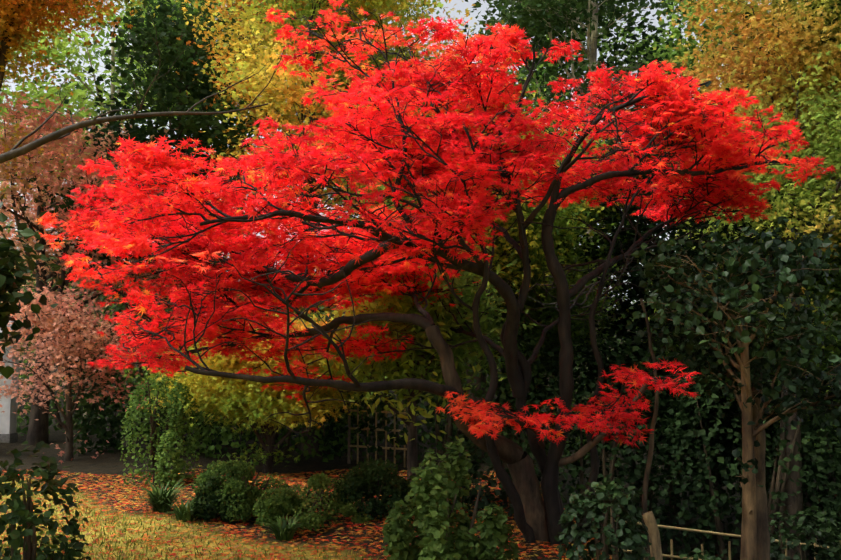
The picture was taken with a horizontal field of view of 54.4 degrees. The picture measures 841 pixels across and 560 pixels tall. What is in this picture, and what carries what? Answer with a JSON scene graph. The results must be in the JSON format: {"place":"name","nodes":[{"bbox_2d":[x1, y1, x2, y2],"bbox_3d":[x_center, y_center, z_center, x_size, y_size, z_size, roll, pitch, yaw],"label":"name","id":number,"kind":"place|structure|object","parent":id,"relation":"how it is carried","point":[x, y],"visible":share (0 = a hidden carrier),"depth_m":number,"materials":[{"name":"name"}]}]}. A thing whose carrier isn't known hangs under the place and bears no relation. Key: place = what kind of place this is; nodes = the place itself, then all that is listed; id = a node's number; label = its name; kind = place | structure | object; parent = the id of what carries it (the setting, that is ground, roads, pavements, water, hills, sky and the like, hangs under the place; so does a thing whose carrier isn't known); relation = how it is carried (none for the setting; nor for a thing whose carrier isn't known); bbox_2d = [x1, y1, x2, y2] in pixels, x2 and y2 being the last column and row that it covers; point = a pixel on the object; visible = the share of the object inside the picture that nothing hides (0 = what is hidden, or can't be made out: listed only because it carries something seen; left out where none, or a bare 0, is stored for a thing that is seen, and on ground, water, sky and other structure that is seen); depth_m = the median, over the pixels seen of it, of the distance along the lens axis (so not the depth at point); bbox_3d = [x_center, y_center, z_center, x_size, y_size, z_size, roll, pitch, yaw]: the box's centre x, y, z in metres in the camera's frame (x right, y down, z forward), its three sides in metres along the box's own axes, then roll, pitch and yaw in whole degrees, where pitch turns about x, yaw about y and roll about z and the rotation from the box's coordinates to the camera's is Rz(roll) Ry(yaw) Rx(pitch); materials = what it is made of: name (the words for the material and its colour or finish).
{"place":"outdoors","nodes":[
{"label":"outdoors","id":0,"kind":"place"},
{"bbox_2d":[0,4,283,180],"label":"tree limb","id":1,"kind":"object","parent":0,"point":[15,151],"visible":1,"depth_m":4.92,"materials":[{"name":"brown plant"}]},
{"bbox_2d":[0,0,837,309],"label":"sky","id":2,"kind":"structure","parent":0,"point":[460,5],"materials":[{"name":"white"}]},
{"bbox_2d":[0,277,840,559],"bbox_3d":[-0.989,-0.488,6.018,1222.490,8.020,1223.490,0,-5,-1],"label":"ground","id":3,"kind":"structure","parent":0,"point":[105,462],"depth_m":10.55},
{"bbox_2d":[0,310,30,442],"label":"building","id":4,"kind":"structure","parent":3,"relation":"on","point":[8,432],"depth_m":13.85,"materials":[{"name":"paint"}]},
{"bbox_2d":[0,193,72,378],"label":"leafy branch","id":5,"kind":"object","parent":3,"relation":"on","point":[10,283],"visible":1,"depth_m":5.76,"materials":[{"name":"green plant"}]},
{"bbox_2d":[0,441,91,559],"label":"camellia shrub","id":6,"kind":"object","parent":3,"relation":"on","point":[22,512],"visible":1,"depth_m":5.57,"materials":[{"name":"green plant"}]},
{"bbox_2d":[36,529,64,559],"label":"shrub","id":7,"kind":"object","parent":3,"relation":"on","point":[54,547],"visible":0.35,"depth_m":5.96,"materials":[{"name":"green plant"}]},
{"bbox_2d":[0,0,116,246],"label":"green tree","id":8,"kind":"object","parent":3,"relation":"on","point":[77,85],"visible":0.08,"depth_m":21.07,"materials":[{"name":"green plant"}]},
{"bbox_2d":[0,280,159,463],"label":"tree","id":9,"kind":"object","parent":3,"relation":"on","point":[54,323],"visible":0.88,"depth_m":11.38,"materials":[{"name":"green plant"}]},
{"bbox_2d":[0,0,159,198],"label":"tree","id":10,"kind":"object","parent":3,"relation":"on","point":[17,17],"visible":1,"depth_m":12.07,"materials":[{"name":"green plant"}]},
{"bbox_2d":[1,249,160,435],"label":"tree","id":11,"kind":"object","parent":3,"relation":"on","point":[53,405],"visible":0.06,"depth_m":15.39,"materials":[{"name":"green plant"}]},
{"bbox_2d":[0,79,222,445],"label":"tree","id":12,"kind":"object","parent":3,"relation":"on","point":[38,431],"visible":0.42,"depth_m":13.54,"materials":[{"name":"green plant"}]},
{"bbox_2d":[0,0,257,424],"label":"light green tree","id":13,"kind":"object","parent":3,"relation":"on","point":[78,94],"visible":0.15,"depth_m":17.04,"materials":[{"name":"green plant"}]},
{"bbox_2d":[11,0,286,440],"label":"dark green tree","id":14,"kind":"object","parent":3,"relation":"on","point":[188,70],"visible":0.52,"depth_m":14.33,"materials":[{"name":"green plant"}]},
{"bbox_2d":[118,368,202,487],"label":"tall green shrub","id":15,"kind":"object","parent":3,"relation":"on","point":[162,467],"visible":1,"depth_m":9.59,"materials":[{"name":"green plant"}]},
{"bbox_2d":[129,476,193,512],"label":"grass tuft","id":16,"kind":"object","parent":3,"relation":"on","point":[162,496],"visible":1,"depth_m":7.71,"materials":[{"name":"green plant"}]},
{"bbox_2d":[64,258,281,454],"bbox_3d":[-3.828,1.170,12.841,3.172,3.294,2.097,3,-6,-27],"label":"bush","id":17,"kind":"object","parent":3,"relation":"on","point":[96,426],"visible":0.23,"depth_m":12.22,"materials":[{"name":"green plant"}]},
{"bbox_2d":[158,498,203,521],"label":"grass tuft","id":18,"kind":"object","parent":3,"relation":"on","point":[184,512],"visible":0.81,"depth_m":7.37,"materials":[{"name":"green plant"}]},
{"bbox_2d":[0,474,378,559],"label":"lawn grass","id":19,"kind":"structure","parent":3,"relation":"on","point":[127,542],"depth_m":6.70,"materials":[{"name":"yellow plant"}]},
{"bbox_2d":[115,232,280,439],"bbox_3d":[-4.056,0.849,15.608,3.649,4.504,3.148,0,-5,-1],"label":"bush","id":20,"kind":"object","parent":3,"relation":"on","point":[228,430],"visible":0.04,"depth_m":14.81,"materials":[{"name":"green plant"}]},
{"bbox_2d":[189,472,244,521],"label":"azalea shrub","id":21,"kind":"object","parent":3,"relation":"on","point":[207,516],"visible":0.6,"depth_m":7.48,"materials":[{"name":"green plant"}]},
{"bbox_2d":[108,0,348,301],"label":"green tree","id":22,"kind":"object","parent":3,"relation":"on","point":[231,105],"visible":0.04,"depth_m":22.88,"materials":[{"name":"green plant"}]},
{"bbox_2d":[190,459,293,521],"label":"azalea shrub","id":23,"kind":"object","parent":3,"relation":"on","point":[247,490],"visible":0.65,"depth_m":7.66,"materials":[{"name":"green plant"}]},
{"bbox_2d":[123,310,390,474],"bbox_3d":[-1.871,1.550,10.474,3.934,2.425,3.494,0,-5,-1],"label":"yellow maple tree","id":24,"kind":"object","parent":3,"relation":"on","point":[247,400],"visible":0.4,"depth_m":9.85,"materials":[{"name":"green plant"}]},
{"bbox_2d":[176,293,372,464],"bbox_3d":[-2.070,1.414,12.396,3.075,2.749,2.464,-4,-7,40],"label":"bush","id":25,"kind":"object","parent":3,"relation":"on","point":[226,438],"visible":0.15,"depth_m":11.72,"materials":[{"name":"green plant"}]},
{"bbox_2d":[256,512,312,540],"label":"grass tuft","id":26,"kind":"object","parent":3,"relation":"on","point":[282,529],"visible":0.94,"depth_m":6.91,"materials":[{"name":"green plant"}]},
{"bbox_2d":[0,468,611,559],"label":"fallen leaves","id":27,"kind":"object","parent":3,"relation":"on","point":[129,485],"visible":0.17,"depth_m":7.20,"materials":[{"name":"orange plant"}]},
{"bbox_2d":[252,472,371,530],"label":"azalea shrub","id":28,"kind":"object","parent":3,"relation":"on","point":[275,504],"visible":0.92,"depth_m":7.28,"materials":[{"name":"green plant"}]},
{"bbox_2d":[167,0,504,454],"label":"tree","id":29,"kind":"object","parent":3,"relation":"on","point":[296,90],"visible":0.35,"depth_m":12.61,"materials":[{"name":"yellow plant"}]},
{"bbox_2d":[347,404,407,467],"bbox_3d":[-0.571,2.253,11.090,0.874,1.144,0.067,-1,-5,13],"label":"lattice fence","id":30,"kind":"object","parent":3,"relation":"on","point":[394,448],"visible":0.58,"depth_m":11.10,"materials":[{"name":"brown wood"}]},
{"bbox_2d":[335,457,429,519],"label":"dark shrub","id":31,"kind":"object","parent":3,"relation":"on","point":[367,481],"visible":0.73,"depth_m":7.47,"materials":[{"name":"green plant"}]},
{"bbox_2d":[282,215,489,441],"bbox_3d":[-0.675,0.875,15.363,3.986,4.304,3.284,0,-5,-1],"label":"bush","id":32,"kind":"object","parent":3,"relation":"on","point":[364,414],"depth_m":14.67,"materials":[{"name":"green plant"}]},
{"bbox_2d":[275,0,524,408],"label":"green tree","id":33,"kind":"object","parent":3,"relation":"on","point":[440,4],"depth_m":18.38,"materials":[{"name":"green plant"}]},
{"bbox_2d":[289,234,536,499],"bbox_3d":[-0.099,0.998,8.421,2.534,3.223,2.650,0,-5,-1],"label":"tree","id":34,"kind":"object","parent":3,"relation":"on","point":[410,364],"visible":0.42,"depth_m":8.11,"materials":[{"name":"green plant"}]},
{"bbox_2d":[0,257,840,517],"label":"hedge","id":35,"kind":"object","parent":3,"relation":"on","point":[564,466],"depth_m":18.40,"materials":[{"name":"green plant"}]},
{"bbox_2d":[35,0,835,544],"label":"maple tree","id":36,"kind":"object","parent":3,"relation":"on","point":[403,148],"visible":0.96,"depth_m":6.36,"materials":[{"name":"red plant"}]},
{"bbox_2d":[318,293,559,464],"bbox_3d":[0.266,1.230,11.885,3.473,2.899,2.644,0,-5,-1],"label":"bush","id":37,"kind":"object","parent":3,"relation":"on","point":[450,426],"visible":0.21,"depth_m":11.18,"materials":[{"name":"green plant"}]},
{"bbox_2d":[381,438,520,559],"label":"leafy green shrub","id":38,"kind":"object","parent":3,"relation":"on","point":[438,515],"visible":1,"depth_m":5.36,"materials":[{"name":"green plant"}]},
{"bbox_2d":[306,48,618,461],"bbox_3d":[0.490,-0.146,11.656,4.437,5.875,4.657,0,-5,-1],"label":"yellow tree","id":39,"kind":"object","parent":3,"relation":"on","point":[513,231],"visible":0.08,"depth_m":11.11,"materials":[{"name":"green plant"}]},
{"bbox_2d":[449,401,569,518],"bbox_3d":[0.859,1.795,8.055,1.202,1.206,1.209,0,-5,-1],"label":"shrub","id":40,"kind":"object","parent":3,"relation":"on","point":[480,476],"visible":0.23,"depth_m":7.68,"materials":[{"name":"green plant"}]},
{"bbox_2d":[422,337,622,461],"bbox_3d":[2.004,1.546,15.914,3.958,4.106,3.343,0,-5,-1],"label":"bush","id":41,"kind":"object","parent":3,"relation":"on","point":[572,406],"visible":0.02,"depth_m":15.28,"materials":[{"name":"green plant"}]},
{"bbox_2d":[481,113,647,439],"bbox_3d":[1.457,0.061,13.238,5.700,6.197,5.784,0,-5,-1],"label":"lime tree","id":42,"kind":"object","parent":3,"relation":"on","point":[549,316],"visible":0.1,"depth_m":12.30,"materials":[{"name":"green plant"}]},
{"bbox_2d":[448,0,699,503],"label":"tree","id":43,"kind":"object","parent":3,"relation":"on","point":[559,18],"visible":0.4,"depth_m":16.46,"materials":[{"name":"green plant"}]},
{"bbox_2d":[472,0,675,426],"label":"green tree","id":44,"kind":"object","parent":3,"relation":"on","point":[556,70],"visible":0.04,"depth_m":22.54,"materials":[{"name":"green plant"}]},
{"bbox_2d":[554,477,654,559],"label":"shrub","id":45,"kind":"object","parent":3,"relation":"on","point":[594,546],"visible":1,"depth_m":5.37,"materials":[{"name":"green plant"}]},
{"bbox_2d":[493,335,729,559],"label":"bush","id":46,"kind":"object","parent":3,"relation":"on","point":[606,446],"visible":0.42,"depth_m":11.14,"materials":[{"name":"green plant"}]},
{"bbox_2d":[563,275,778,523],"bbox_3d":[4.477,2.030,14.986,4.095,4.711,3.055,0,-5,-1],"label":"bush","id":47,"kind":"object","parent":3,"relation":"on","point":[671,503],"visible":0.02,"depth_m":14.71,"materials":[{"name":"green plant"}]},
{"bbox_2d":[540,81,840,542],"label":"dark tree","id":48,"kind":"object","parent":3,"relation":"on","point":[634,293],"visible":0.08,"depth_m":12.24,"materials":[{"name":"green plant"}]},
{"bbox_2d":[673,548,720,559],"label":"shrub","id":49,"kind":"object","parent":3,"relation":"on","point":[697,555],"visible":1,"depth_m":5.42,"materials":[{"name":"green plant"}]},
{"bbox_2d":[640,296,769,559],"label":"tree stems","id":50,"kind":"object","parent":3,"relation":"on","point":[763,539],"visible":0.67,"depth_m":6.92,"materials":[{"name":"brown plant"}]},
{"bbox_2d":[596,0,838,450],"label":"green tree","id":51,"kind":"object","parent":3,"relation":"on","point":[671,53],"depth_m":19.85,"materials":[{"name":"green plant"}]},
{"bbox_2d":[599,331,840,559],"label":"bush","id":52,"kind":"object","parent":3,"relation":"on","point":[778,495],"visible":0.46,"depth_m":10.45,"materials":[{"name":"green plant"}]},
{"bbox_2d":[607,215,840,559],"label":"camellia tree","id":53,"kind":"object","parent":3,"relation":"on","point":[715,308],"visible":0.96,"depth_m":6.21,"materials":[{"name":"green plant"}]},
{"bbox_2d":[610,149,840,551],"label":"tree","id":54,"kind":"object","parent":3,"relation":"on","point":[822,366],"visible":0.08,"depth_m":11.71,"materials":[{"name":"green plant"}]},
{"bbox_2d":[610,507,840,559],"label":"bamboo fence","id":55,"kind":"object","parent":3,"relation":"on","point":[671,556],"visible":0.4,"depth_m":9.42,"materials":[{"name":"brown wood"}]},
{"bbox_2d":[653,0,840,559],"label":"orange tree","id":56,"kind":"object","parent":3,"relation":"on","point":[801,94],"visible":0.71,"depth_m":10.64,"materials":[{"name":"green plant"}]},
{"bbox_2d":[695,218,840,527],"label":"hedge","id":57,"kind":"object","parent":3,"relation":"on","point":[818,489],"depth_m":13.68,"materials":[{"name":"green plant"}]},
{"bbox_2d":[710,0,840,147],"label":"tree","id":58,"kind":"object","parent":3,"relation":"on","point":[836,18],"visible":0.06,"depth_m":11.47,"materials":[{"name":"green plant"}]},
{"bbox_2d":[739,430,840,521],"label":"bush","id":59,"kind":"object","parent":3,"relation":"on","point":[768,475],"visible":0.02,"depth_m":13.62,"materials":[{"name":"green plant"}]},
{"bbox_2d":[765,340,840,559],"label":"bush","id":60,"kind":"object","parent":3,"relation":"on","point":[814,434],"visible":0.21,"depth_m":10.80,"materials":[{"name":"green plant"}]},
{"bbox_2d":[769,505,840,559],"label":"shrub","id":61,"kind":"object","parent":3,"relation":"on","point":[821,530],"visible":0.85,"depth_m":8.55,"materials":[{"name":"green plant"}]}
]}

